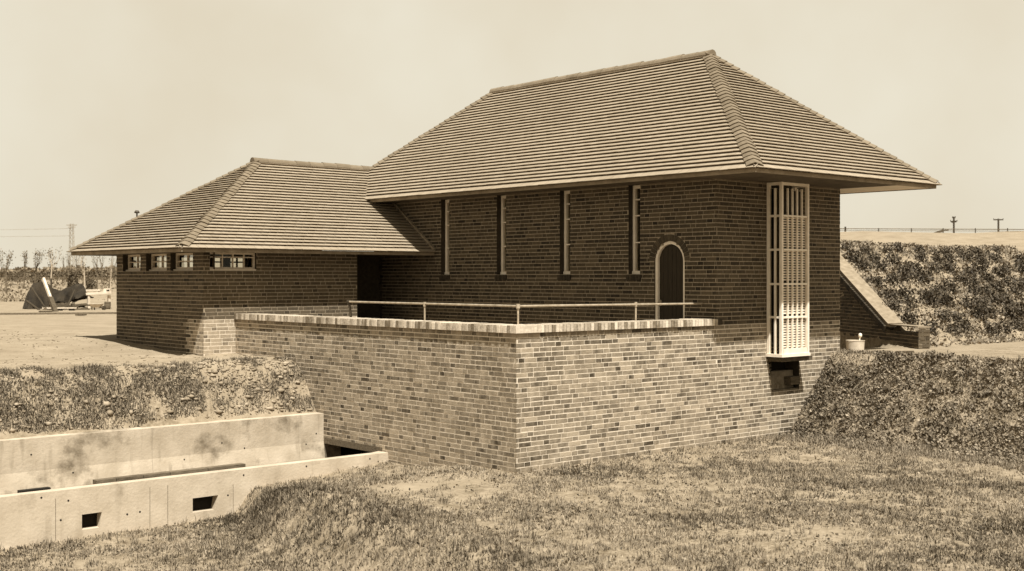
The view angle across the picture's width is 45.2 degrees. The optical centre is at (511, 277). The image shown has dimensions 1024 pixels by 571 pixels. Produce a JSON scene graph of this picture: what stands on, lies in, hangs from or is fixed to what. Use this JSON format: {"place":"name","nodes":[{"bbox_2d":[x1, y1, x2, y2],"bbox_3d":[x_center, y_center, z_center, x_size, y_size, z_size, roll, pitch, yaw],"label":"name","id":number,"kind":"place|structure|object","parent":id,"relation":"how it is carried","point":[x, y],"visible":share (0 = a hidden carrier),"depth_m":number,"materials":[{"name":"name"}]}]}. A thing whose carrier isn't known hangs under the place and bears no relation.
{"place":"outdoors","nodes":[
{"label":"outdoors","id":0,"kind":"place"},
{"bbox_2d":[82,304,105,309],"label":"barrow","id":1,"kind":"object","parent":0,"point":[98,306],"visible":0.89,"depth_m":47.86,"materials":[{"name":"metal"}]},
{"bbox_2d":[0,231,1023,570],"bbox_3d":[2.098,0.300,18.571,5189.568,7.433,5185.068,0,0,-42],"label":"ground","id":2,"kind":"structure","parent":0,"point":[98,329],"depth_m":17.21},
{"bbox_2d":[0,250,15,291],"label":"young tree","id":3,"kind":"object","parent":2,"relation":"on","point":[7,267],"visible":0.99,"depth_m":69.97,"materials":[{"name":"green plant"}]},
{"bbox_2d":[3,272,27,281],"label":"round bush","id":4,"kind":"object","parent":2,"relation":"on","point":[14,276],"visible":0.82,"depth_m":73.91,"materials":[{"name":"plant"}]},
{"bbox_2d":[21,250,28,287],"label":"young tree","id":5,"kind":"object","parent":2,"relation":"on","point":[25,258],"visible":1,"depth_m":71.98,"materials":[{"name":"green plant"}]},
{"bbox_2d":[32,249,44,282],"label":"young tree","id":6,"kind":"object","parent":2,"relation":"on","point":[38,254],"visible":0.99,"depth_m":71.92,"materials":[{"name":"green plant"}]},
{"bbox_2d":[42,277,57,311],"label":"leaning timber","id":7,"kind":"object","parent":2,"relation":"on","point":[52,303],"visible":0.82,"depth_m":45.72,"materials":[{"name":"beige wood"}]},
{"bbox_2d":[45,248,61,277],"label":"young tree","id":8,"kind":"object","parent":2,"relation":"on","point":[54,264],"visible":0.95,"depth_m":70.04,"materials":[{"name":"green plant"}]},
{"bbox_2d":[23,282,93,308],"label":"tarpaulin","id":9,"kind":"object","parent":2,"relation":"on","point":[64,295],"visible":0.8,"depth_m":49.79,"materials":[{"name":"black fabric"}]},
{"bbox_2d":[0,277,116,301],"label":"field grass","id":10,"kind":"structure","parent":2,"relation":"on","point":[103,279],"depth_m":72.13,"materials":[{"name":"plant"}]},
{"bbox_2d":[0,269,116,277],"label":"hedge","id":11,"kind":"object","parent":2,"relation":"on","point":[58,274],"visible":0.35,"depth_m":117.06,"materials":[{"name":"plant"}]},
{"bbox_2d":[0,312,116,314],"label":"kerb","id":12,"kind":"structure","parent":2,"relation":"on","point":[58,313],"depth_m":42.15,"materials":[{"name":"concrete"}]},
{"bbox_2d":[42,307,76,310],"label":"loose board","id":13,"kind":"object","parent":2,"relation":"on","point":[69,308],"visible":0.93,"depth_m":46.96,"materials":[{"name":"beige wood"}]},
{"bbox_2d":[42,302,87,309],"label":"scrap heap","id":14,"kind":"object","parent":2,"relation":"on","point":[65,304],"visible":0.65,"depth_m":48.47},
{"bbox_2d":[68,224,74,271],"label":"lattice mast","id":15,"kind":"object","parent":2,"relation":"on","point":[72,230],"visible":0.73,"depth_m":114.97,"materials":[{"name":"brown metal"}]},
{"bbox_2d":[66,267,78,287],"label":"round bush","id":16,"kind":"object","parent":2,"relation":"on","point":[72,275],"visible":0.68,"depth_m":70.88,"materials":[{"name":"plant"}]},
{"bbox_2d":[0,265,160,272],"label":"distant wood","id":17,"kind":"object","parent":2,"relation":"on","point":[61,269],"visible":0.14,"depth_m":256.81,"materials":[{"name":"plant"}]},
{"bbox_2d":[75,256,86,288],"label":"young tree","id":18,"kind":"object","parent":2,"relation":"on","point":[83,265],"visible":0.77,"depth_m":69.94,"materials":[{"name":"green plant"}]},
{"bbox_2d":[83,271,96,288],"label":"round bush","id":19,"kind":"object","parent":2,"relation":"on","point":[89,283],"visible":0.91,"depth_m":70.92,"materials":[{"name":"plant"}]},
{"bbox_2d":[86,291,111,308],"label":"work table","id":20,"kind":"object","parent":2,"relation":"on","point":[95,293],"visible":0.64,"depth_m":49.92,"materials":[{"name":"beige wood"}]},
{"bbox_2d":[0,330,277,371],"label":"sand pebbles","id":21,"kind":"object","parent":2,"relation":"on","point":[102,357],"visible":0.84,"depth_m":21.68,"materials":[{"name":"stone"}]},
{"bbox_2d":[3,361,302,430],"bbox_3d":[-5.792,1.785,19.518,5.488,0.860,1.120,0,0,-42],"label":"slope rubble","id":22,"kind":"object","parent":2,"relation":"on","point":[141,373],"visible":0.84,"depth_m":19.35,"materials":[{"name":"stone"}]},
{"bbox_2d":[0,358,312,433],"bbox_3d":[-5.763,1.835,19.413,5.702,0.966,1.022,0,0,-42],"label":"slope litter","id":23,"kind":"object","parent":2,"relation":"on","point":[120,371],"visible":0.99,"depth_m":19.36,"materials":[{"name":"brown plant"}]},
{"bbox_2d":[0,355,313,433],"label":"slope grass","id":24,"kind":"structure","parent":2,"relation":"on","point":[90,369],"depth_m":18.99,"materials":[{"name":"plant"}]},
{"bbox_2d":[0,359,313,432],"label":"slope clods","id":25,"kind":"object","parent":2,"relation":"on","point":[280,389],"visible":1,"depth_m":20.11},
{"bbox_2d":[0,412,324,494],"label":"retaining wall","id":26,"kind":"structure","parent":2,"relation":"on","point":[40,463],"depth_m":18.72,"materials":[{"name":"concrete"}]},
{"bbox_2d":[93,463,245,483],"bbox_3d":[-5.117,2.991,18.524,2.399,0.152,0.140,0,0,-42],"label":"channel plank","id":27,"kind":"object","parent":2,"relation":"on","point":[163,473],"visible":0.4,"depth_m":18.41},
{"bbox_2d":[0,451,387,548],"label":"channel wall","id":28,"kind":"structure","parent":2,"relation":"on","point":[60,514],"depth_m":16.65,"materials":[{"name":"concrete"}]},
{"bbox_2d":[234,313,721,472],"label":"terrace wall","id":29,"kind":"structure","parent":2,"relation":"on","point":[514,398],"depth_m":18.66,"materials":[{"name":"brick"}]},
{"bbox_2d":[66,49,941,443],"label":"brick building","id":30,"kind":"structure","parent":2,"relation":"on","point":[714,183],"depth_m":22.74,"materials":[{"name":"brick"}]},
{"bbox_2d":[126,254,139,270],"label":"casement window","id":31,"kind":"structure","parent":30,"relation":"in","point":[129,256],"depth_m":25.06,"materials":[{"name":"beige paint"}]},
{"bbox_2d":[149,254,165,270],"bbox_3d":[-6.866,-0.301,24.103,0.110,0.339,0.896,0,0,-42],"label":"casement window","id":32,"kind":"structure","parent":30,"relation":"in","point":[162,268],"depth_m":24.20,"materials":[{"name":"beige paint"}]},
{"bbox_2d":[173,253,192,270],"bbox_3d":[-6.153,-0.301,23.299,0.110,0.339,0.926,0,0,-42],"label":"casement window","id":33,"kind":"structure","parent":30,"relation":"in","point":[178,268],"depth_m":23.40,"materials":[{"name":"beige paint"}]},
{"bbox_2d":[210,252,255,270],"bbox_3d":[-5.246,-0.301,23.022,0.976,0.339,0.110,0,0,-42],"label":"strip window","id":34,"kind":"structure","parent":30,"relation":"in","point":[221,268],"depth_m":23.05,"materials":[{"name":"beige paint"}]},
{"bbox_2d":[357,260,359,317],"bbox_3d":[-3.629,0.392,26.354,0.850,1.550,0.046,0,0,-42],"label":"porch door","id":35,"kind":"structure","parent":30,"relation":"in","point":[358,261],"depth_m":26.59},
{"bbox_2d":[439,200,449,279],"bbox_3d":[-1.321,-0.786,25.339,0.213,1.648,0.336,0,0,-42],"label":"slot window","id":36,"kind":"structure","parent":30,"relation":"in","point":[441,277],"depth_m":25.43,"materials":[{"name":"white paint"}]},
{"bbox_2d":[495,195,506,279],"bbox_3d":[-0.154,-0.786,24.022,0.213,1.648,0.336,0,0,-42],"label":"slot window","id":37,"kind":"structure","parent":30,"relation":"in","point":[503,198],"depth_m":24.11,"materials":[{"name":"white paint"}]},
{"bbox_2d":[557,191,570,279],"bbox_3d":[1.026,-0.786,22.689,0.214,1.648,0.336,0,0,-42],"label":"slot window","id":38,"kind":"structure","parent":30,"relation":"in","point":[566,193],"depth_m":22.79,"materials":[{"name":"white paint"}]},
{"bbox_2d":[626,185,640,279],"bbox_3d":[2.175,-0.786,21.395,0.210,1.648,0.336,0,0,-42],"label":"slot window","id":39,"kind":"structure","parent":30,"relation":"in","point":[635,188],"depth_m":21.49,"materials":[{"name":"white paint"}]},
{"bbox_2d":[655,241,684,319],"bbox_3d":[2.696,0.270,20.778,0.139,1.775,0.670,0,0,-42],"label":"arched door","id":40,"kind":"structure","parent":30,"relation":"in","point":[669,260],"depth_m":20.81,"materials":[{"name":"brown paint"}]},
{"bbox_2d":[766,182,810,356],"bbox_3d":[4.720,-0.137,20.999,0.815,2.948,0.327,0,0,-42],"label":"bay window","id":41,"kind":"structure","parent":30,"relation":"in","point":[788,216],"depth_m":20.85,"materials":[{"name":"white paint"}]},
{"bbox_2d":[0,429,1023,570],"bbox_3d":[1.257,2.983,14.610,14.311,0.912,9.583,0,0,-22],"label":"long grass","id":42,"kind":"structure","parent":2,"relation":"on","point":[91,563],"depth_m":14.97,"materials":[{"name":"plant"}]},
{"bbox_2d":[1,427,1023,570],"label":"lawn weeds","id":43,"kind":"object","parent":2,"relation":"on","point":[643,507],"visible":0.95,"depth_m":14.83,"materials":[{"name":"brown plant"}]},
{"bbox_2d":[19,442,1020,570],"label":"lawn pebbles","id":44,"kind":"object","parent":2,"relation":"on","point":[669,492],"visible":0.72,"depth_m":14.67,"materials":[{"name":"stone"}]},
{"bbox_2d":[845,333,864,351],"bbox_3d":[6.209,1.194,22.254,0.340,0.386,0.340,0,0,-42],"label":"bucket","id":45,"kind":"object","parent":2,"relation":"on","point":[858,345],"visible":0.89,"depth_m":22.13,"materials":[{"name":"beige paint"}]},
{"bbox_2d":[846,250,864,262],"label":"shrub","id":46,"kind":"object","parent":2,"relation":"on","point":[856,257],"visible":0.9,"depth_m":27.63,"materials":[{"name":"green plant"}]},
{"bbox_2d":[853,257,873,270],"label":"shrub","id":47,"kind":"object","parent":2,"relation":"on","point":[862,263],"visible":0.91,"depth_m":27.39,"materials":[{"name":"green plant"}]},
{"bbox_2d":[867,252,883,262],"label":"shrub","id":48,"kind":"object","parent":2,"relation":"on","point":[877,256],"visible":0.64,"depth_m":28.19,"materials":[{"name":"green plant"}]},
{"bbox_2d":[866,275,887,286],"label":"shrub","id":49,"kind":"object","parent":2,"relation":"on","point":[877,280],"visible":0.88,"depth_m":26.58,"materials":[{"name":"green plant"}]},
{"bbox_2d":[868,258,888,271],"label":"shrub","id":50,"kind":"object","parent":2,"relation":"on","point":[877,264],"visible":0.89,"depth_m":27.71,"materials":[{"name":"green plant"}]},
{"bbox_2d":[840,254,930,348],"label":"sloping wall","id":51,"kind":"structure","parent":2,"relation":"on","point":[865,311],"depth_m":25.69,"materials":[{"name":"brick"}]},
{"bbox_2d":[879,287,898,298],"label":"shrub","id":52,"kind":"object","parent":2,"relation":"on","point":[887,293],"visible":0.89,"depth_m":25.99,"materials":[{"name":"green plant"}]},
{"bbox_2d":[883,254,900,264],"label":"shrub","id":53,"kind":"object","parent":2,"relation":"on","point":[894,259],"visible":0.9,"depth_m":28.61,"materials":[{"name":"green plant"}]},
{"bbox_2d":[885,273,901,284],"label":"shrub","id":54,"kind":"object","parent":2,"relation":"on","point":[892,276],"visible":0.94,"depth_m":27.02,"materials":[{"name":"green plant"}]},
{"bbox_2d":[882,299,904,310],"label":"shrub","id":55,"kind":"object","parent":2,"relation":"on","point":[894,305],"visible":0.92,"depth_m":25.36,"materials":[{"name":"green plant"}]},
{"bbox_2d":[765,348,1023,469],"bbox_3d":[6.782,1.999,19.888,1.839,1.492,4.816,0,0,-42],"label":"bank ground cover","id":56,"kind":"object","parent":2,"relation":"on","point":[884,440],"visible":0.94,"depth_m":20.22,"materials":[{"name":"brown plant"}]},
{"bbox_2d":[891,242,904,252],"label":"shrub","id":57,"kind":"object","parent":2,"relation":"on","point":[896,245],"visible":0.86,"depth_m":29.75,"materials":[{"name":"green plant"}]},
{"bbox_2d":[892,268,913,283],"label":"shrub","id":58,"kind":"object","parent":2,"relation":"on","point":[905,276],"visible":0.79,"depth_m":27.56,"materials":[{"name":"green plant"}]},
{"bbox_2d":[890,284,916,298],"bbox_3d":[8.431,0.327,26.494,0.566,0.380,0.497,-1,2,12],"label":"shrub","id":59,"kind":"object","parent":2,"relation":"on","point":[903,293],"visible":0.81,"depth_m":26.44,"materials":[{"name":"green plant"}]},
{"bbox_2d":[896,261,917,275],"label":"shrub","id":60,"kind":"object","parent":2,"relation":"on","point":[905,266],"visible":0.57,"depth_m":28.19,"materials":[{"name":"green plant"}]},
{"bbox_2d":[899,295,919,307],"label":"shrub","id":61,"kind":"object","parent":2,"relation":"on","point":[906,300],"visible":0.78,"depth_m":25.87,"materials":[{"name":"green plant"}]},
{"bbox_2d":[798,350,1023,456],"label":"bank clumps","id":62,"kind":"object","parent":2,"relation":"on","point":[927,355],"visible":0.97,"depth_m":20.28,"materials":[{"name":"brown plant"}]},
{"bbox_2d":[899,307,922,324],"bbox_3d":[8.047,0.832,24.994,0.515,0.464,0.585,-6,2,-30],"label":"shrub","id":63,"kind":"object","parent":2,"relation":"on","point":[913,319],"visible":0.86,"depth_m":24.92,"materials":[{"name":"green plant"}]},
{"bbox_2d":[913,250,929,262],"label":"shrub","id":64,"kind":"object","parent":2,"relation":"on","point":[921,256],"visible":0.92,"depth_m":29.64,"materials":[{"name":"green plant"}]},
{"bbox_2d":[910,267,933,284],"bbox_3d":[9.363,-0.022,28.085,0.538,0.443,0.610,6,7,7],"label":"shrub","id":65,"kind":"object","parent":2,"relation":"on","point":[925,277],"visible":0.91,"depth_m":28.00,"materials":[{"name":"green plant"}]},
{"bbox_2d":[919,286,944,307],"bbox_3d":[9.020,0.459,26.531,0.599,0.548,0.536,0,5,31],"label":"shrub","id":66,"kind":"object","parent":2,"relation":"on","point":[931,297],"visible":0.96,"depth_m":26.47,"materials":[{"name":"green plant"}]},
{"bbox_2d":[840,227,1023,232],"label":"wire fence","id":67,"kind":"object","parent":2,"relation":"on","point":[911,230],"visible":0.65,"depth_m":63.99,"materials":[{"name":"green metal"}]},
{"bbox_2d":[840,239,1023,346],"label":"embankment ground cover","id":68,"kind":"object","parent":2,"relation":"on","point":[971,338],"visible":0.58,"depth_m":28.07,"materials":[{"name":"brown plant"}]},
{"bbox_2d":[921,318,943,334],"bbox_3d":[8.471,1.025,24.823,0.431,0.444,0.408,10,-10,-36],"label":"shrub","id":69,"kind":"object","parent":2,"relation":"on","point":[932,328],"visible":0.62,"depth_m":24.78,"materials":[{"name":"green plant"}]},
{"bbox_2d":[926,261,944,273],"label":"shrub","id":70,"kind":"object","parent":2,"relation":"on","point":[932,267],"visible":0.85,"depth_m":29.16,"materials":[{"name":"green plant"}]},
{"bbox_2d":[929,282,946,294],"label":"shrub","id":71,"kind":"object","parent":2,"relation":"on","point":[935,287],"visible":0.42,"depth_m":27.42,"materials":[{"name":"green plant"}]},
{"bbox_2d":[930,253,946,263],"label":"shrub","id":72,"kind":"object","parent":2,"relation":"on","point":[934,257],"visible":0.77,"depth_m":30.22,"materials":[{"name":"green plant"}]},
{"bbox_2d":[934,308,954,321],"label":"shrub","id":73,"kind":"object","parent":2,"relation":"on","point":[942,315],"visible":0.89,"depth_m":25.86,"materials":[{"name":"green plant"}]},
{"bbox_2d":[936,288,959,308],"bbox_3d":[9.461,0.490,26.881,0.540,0.557,0.614,-8,7,-14],"label":"shrub","id":74,"kind":"object","parent":2,"relation":"on","point":[948,298],"visible":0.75,"depth_m":26.81,"materials":[{"name":"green plant"}]},
{"bbox_2d":[939,259,958,274],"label":"shrub","id":75,"kind":"object","parent":2,"relation":"on","point":[950,267],"visible":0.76,"depth_m":29.60,"materials":[{"name":"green plant"}]},
{"bbox_2d":[940,277,960,292],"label":"shrub","id":76,"kind":"object","parent":2,"relation":"on","point":[952,286],"visible":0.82,"depth_m":28.01,"materials":[{"name":"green plant"}]},
{"bbox_2d":[945,322,962,335],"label":"shrub","id":77,"kind":"object","parent":2,"relation":"on","point":[950,326],"visible":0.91,"depth_m":25.28,"materials":[{"name":"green plant"}]},
{"bbox_2d":[950,311,969,321],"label":"shrub","id":78,"kind":"object","parent":2,"relation":"on","point":[958,315],"visible":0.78,"depth_m":26.20,"materials":[{"name":"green plant"}]},
{"bbox_2d":[953,271,972,285],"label":"shrub","id":79,"kind":"object","parent":2,"relation":"on","point":[965,279],"visible":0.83,"depth_m":28.99,"materials":[{"name":"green plant"}]},
{"bbox_2d":[955,249,972,262],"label":"shrub","id":80,"kind":"object","parent":2,"relation":"on","point":[969,256],"visible":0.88,"depth_m":31.19,"materials":[{"name":"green plant"}]},
{"bbox_2d":[956,318,975,332],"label":"shrub","id":81,"kind":"object","parent":2,"relation":"on","point":[963,324],"visible":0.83,"depth_m":25.71,"materials":[{"name":"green plant"}]},
{"bbox_2d":[957,296,975,307],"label":"shrub","id":82,"kind":"object","parent":2,"relation":"on","point":[966,301],"visible":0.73,"depth_m":27.39,"materials":[{"name":"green plant"}]},
{"bbox_2d":[963,267,979,276],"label":"shrub","id":83,"kind":"object","parent":2,"relation":"on","point":[971,271],"visible":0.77,"depth_m":30.05,"materials":[{"name":"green plant"}]},
{"bbox_2d":[963,281,984,296],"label":"shrub","id":84,"kind":"object","parent":2,"relation":"on","point":[975,289],"visible":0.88,"depth_m":28.38,"materials":[{"name":"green plant"}]},
{"bbox_2d":[966,300,993,320],"bbox_3d":[10.208,0.745,26.858,0.586,0.536,0.516,5,9,18],"label":"shrub","id":85,"kind":"object","parent":2,"relation":"on","point":[979,312],"visible":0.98,"depth_m":26.81,"materials":[{"name":"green plant"}]},
{"bbox_2d":[970,260,990,273],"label":"shrub","id":86,"kind":"object","parent":2,"relation":"on","point":[983,267],"visible":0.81,"depth_m":30.56,"materials":[{"name":"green plant"}]},
{"bbox_2d":[971,252,990,264],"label":"shrub","id":87,"kind":"object","parent":2,"relation":"on","point":[982,255],"visible":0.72,"depth_m":31.49,"materials":[{"name":"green plant"}]},
{"bbox_2d":[968,296,993,306],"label":"shrub","id":88,"kind":"object","parent":2,"relation":"on","point":[981,298],"visible":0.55,"depth_m":27.88,"materials":[{"name":"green plant"}]},
{"bbox_2d":[977,271,996,282],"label":"shrub","id":89,"kind":"object","parent":2,"relation":"on","point":[989,277],"visible":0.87,"depth_m":29.95,"materials":[{"name":"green plant"}]},
{"bbox_2d":[980,302,1000,319],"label":"shrub","id":90,"kind":"object","parent":2,"relation":"on","point":[994,311],"visible":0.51,"depth_m":27.22,"materials":[{"name":"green plant"}]},
{"bbox_2d":[982,321,1003,336],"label":"shrub","id":91,"kind":"object","parent":2,"relation":"on","point":[991,329],"visible":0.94,"depth_m":26.12,"materials":[{"name":"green plant"}]},
{"bbox_2d":[981,288,1008,305],"bbox_3d":[11.152,0.476,28.439,0.589,0.518,0.527,3,4,38],"label":"shrub","id":92,"kind":"object","parent":2,"relation":"on","point":[991,294],"visible":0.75,"depth_m":28.37,"materials":[{"name":"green plant"}]},
{"bbox_2d":[988,251,1002,262],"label":"shrub","id":93,"kind":"object","parent":2,"relation":"on","point":[996,258],"visible":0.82,"depth_m":32.06,"materials":[{"name":"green plant"}]},
{"bbox_2d":[988,281,1007,291],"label":"shrub","id":94,"kind":"object","parent":2,"relation":"on","point":[996,285],"visible":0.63,"depth_m":29.51,"materials":[{"name":"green plant"}]},
{"bbox_2d":[990,265,1008,276],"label":"shrub","id":95,"kind":"object","parent":2,"relation":"on","point":[999,270],"visible":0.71,"depth_m":31.04,"materials":[{"name":"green plant"}]},
{"bbox_2d":[996,319,1015,333],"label":"shrub","id":96,"kind":"object","parent":2,"relation":"on","point":[1007,327],"visible":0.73,"depth_m":26.61,"materials":[{"name":"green plant"}]},
{"bbox_2d":[996,274,1016,286],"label":"shrub","id":97,"kind":"object","parent":2,"relation":"on","point":[1005,280],"visible":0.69,"depth_m":30.34,"materials":[{"name":"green plant"}]},
{"bbox_2d":[997,293,1016,303],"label":"shrub","id":98,"kind":"object","parent":2,"relation":"on","point":[1007,296],"visible":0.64,"depth_m":28.69,"materials":[{"name":"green plant"}]},
{"bbox_2d":[998,302,1020,318],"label":"shrub","id":99,"kind":"object","parent":2,"relation":"on","point":[1009,312],"visible":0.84,"depth_m":27.68,"materials":[{"name":"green plant"}]},
{"bbox_2d":[1007,283,1023,295],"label":"shrub","id":100,"kind":"object","parent":2,"relation":"on","point":[1016,290],"visible":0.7,"depth_m":29.86,"materials":[{"name":"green plant"}]},
{"bbox_2d":[1008,301,1023,316],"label":"shrub","id":101,"kind":"object","parent":2,"relation":"on","point":[1021,305],"visible":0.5,"depth_m":28.21,"materials":[{"name":"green plant"}]},
{"bbox_2d":[1009,315,1023,330],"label":"shrub","id":102,"kind":"object","parent":2,"relation":"on","point":[1018,325],"visible":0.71,"depth_m":27.18,"materials":[{"name":"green plant"}]},
{"bbox_2d":[1012,277,1023,290],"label":"shrub","id":103,"kind":"object","parent":2,"relation":"on","point":[1021,279],"visible":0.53,"depth_m":30.38,"materials":[{"name":"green plant"}]},
{"bbox_2d":[1012,253,1023,265],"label":"shrub","id":104,"kind":"object","parent":2,"relation":"on","point":[1018,258],"visible":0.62,"depth_m":32.90,"materials":[{"name":"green plant"}]},
{"bbox_2d":[1014,260,1023,274],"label":"shrub","id":105,"kind":"object","parent":2,"relation":"on","point":[1019,265],"visible":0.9,"depth_m":32.00,"materials":[{"name":"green plant"}]},
{"bbox_2d":[0,425,1023,570],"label":"lawn grass","id":106,"kind":"structure","parent":0,"point":[278,492],"depth_m":14.47,"materials":[{"name":"plant"}]},
{"bbox_2d":[0,0,1023,268],"label":"sky","id":107,"kind":"structure","parent":0,"point":[110,110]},
{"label":"terrace floor","id":108,"kind":"structure","parent":0,"visible":0},
{"bbox_2d":[346,300,702,324],"bbox_3d":[0.169,0.769,20.463,4.086,0.792,4.351,0,0,-42],"label":"handrail","id":109,"kind":"object","parent":108,"relation":"on","point":[518,306],"visible":0.8,"depth_m":18.95,"materials":[{"name":"metal"}]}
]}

